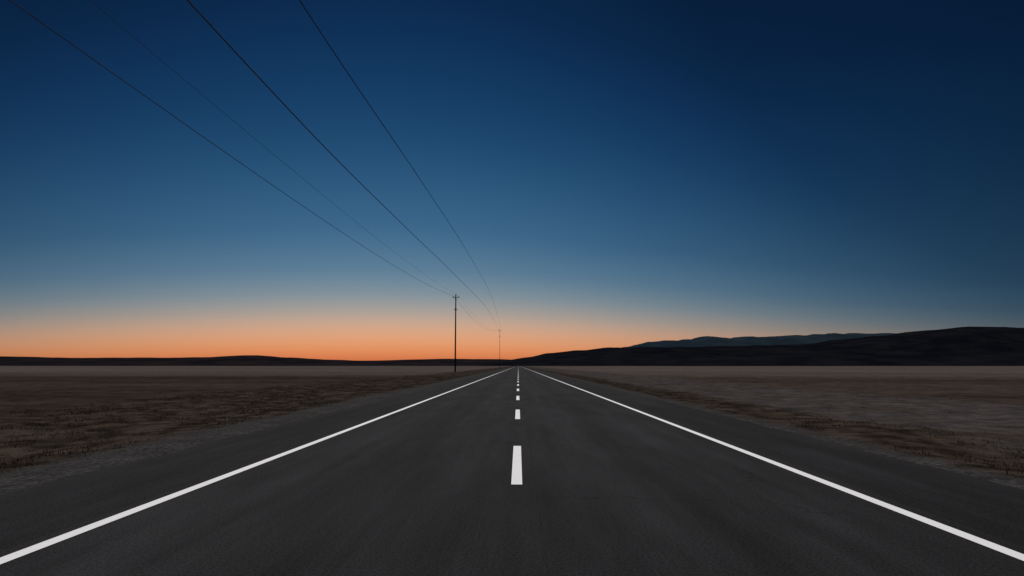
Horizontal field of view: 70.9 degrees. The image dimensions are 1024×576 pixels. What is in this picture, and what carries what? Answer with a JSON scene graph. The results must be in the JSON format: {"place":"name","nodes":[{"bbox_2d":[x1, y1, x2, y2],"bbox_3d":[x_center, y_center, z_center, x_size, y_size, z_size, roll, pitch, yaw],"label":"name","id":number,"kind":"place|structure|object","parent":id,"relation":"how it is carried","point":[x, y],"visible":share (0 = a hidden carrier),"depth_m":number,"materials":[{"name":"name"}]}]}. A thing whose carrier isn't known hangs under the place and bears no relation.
{"place":"outdoors","nodes":[
{"label":"outdoors","id":0,"kind":"place"},
{"bbox_2d":[0,355,508,365],"bbox_3d":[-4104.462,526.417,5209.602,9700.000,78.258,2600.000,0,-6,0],"label":"hill","id":1,"kind":"structure","parent":0,"point":[249,360],"depth_m":4494.77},
{"bbox_2d":[0,366,1023,575],"bbox_3d":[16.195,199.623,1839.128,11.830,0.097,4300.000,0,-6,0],"label":"road","id":2,"kind":"structure","parent":0,"point":[517,471],"depth_m":7.40,"materials":[{"name":"grey asphalt"}]},
{"bbox_2d":[0,366,1023,494],"bbox_3d":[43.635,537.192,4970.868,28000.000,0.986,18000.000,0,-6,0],"label":"ground","id":3,"kind":"structure","parent":0,"point":[975,411],"depth_m":31.73,"materials":[{"name":"brown soil"}]},
{"bbox_2d":[452,294,458,371],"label":"utility pole","id":4,"kind":"object","parent":3,"relation":"on","point":[455,297],"visible":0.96,"depth_m":179.75,"materials":[{"name":"brown wood"}]},
{"bbox_2d":[10,0,490,330],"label":"power line","id":5,"kind":"object","parent":4,"relation":"attached to","point":[181,121],"visible":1,"depth_m":33.02,"materials":[{"name":"black metal"}]},
{"bbox_2d":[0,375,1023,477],"bbox_3d":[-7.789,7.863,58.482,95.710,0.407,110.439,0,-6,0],"label":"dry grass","id":6,"kind":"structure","parent":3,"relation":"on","point":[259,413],"depth_m":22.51,"materials":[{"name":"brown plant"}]},
{"bbox_2d":[0,0,1023,360],"label":"sky","id":7,"kind":"structure","parent":0,"point":[612,173],"materials":[{"name":"blue"}]},
{"bbox_2d":[479,327,1023,365],"bbox_3d":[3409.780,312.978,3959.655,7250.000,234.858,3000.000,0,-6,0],"label":"hill","id":8,"kind":"structure","parent":0,"point":[980,346],"depth_m":3192.38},
{"bbox_2d":[621,333,897,347],"bbox_3d":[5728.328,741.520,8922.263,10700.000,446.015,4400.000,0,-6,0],"label":"mountain","id":9,"kind":"structure","parent":0,"point":[705,341],"depth_m":8410.97,"materials":[{"name":"black stone"}]},
{"bbox_3d":[-9.808,-26.793,-147.843,3.300,25.600,0.595,0,-6,0],"label":"utility pole","id":10,"kind":"object","parent":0,"visible":0},
{"bbox_2d":[90,0,484,325],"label":"power line","id":11,"kind":"object","parent":10,"relation":"attached to","point":[231,119],"visible":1,"depth_m":35.26,"materials":[{"name":"black metal"}]},
{"bbox_2d":[187,0,494,321],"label":"power line","id":12,"kind":"object","parent":10,"relation":"attached to","point":[203,17],"visible":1,"depth_m":31.19,"materials":[{"name":"black metal"}]},
{"bbox_2d":[299,0,498,319],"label":"power line","id":13,"kind":"object","parent":10,"relation":"attached to","point":[371,108],"visible":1,"depth_m":32.36,"materials":[{"name":"black metal"}]}
]}

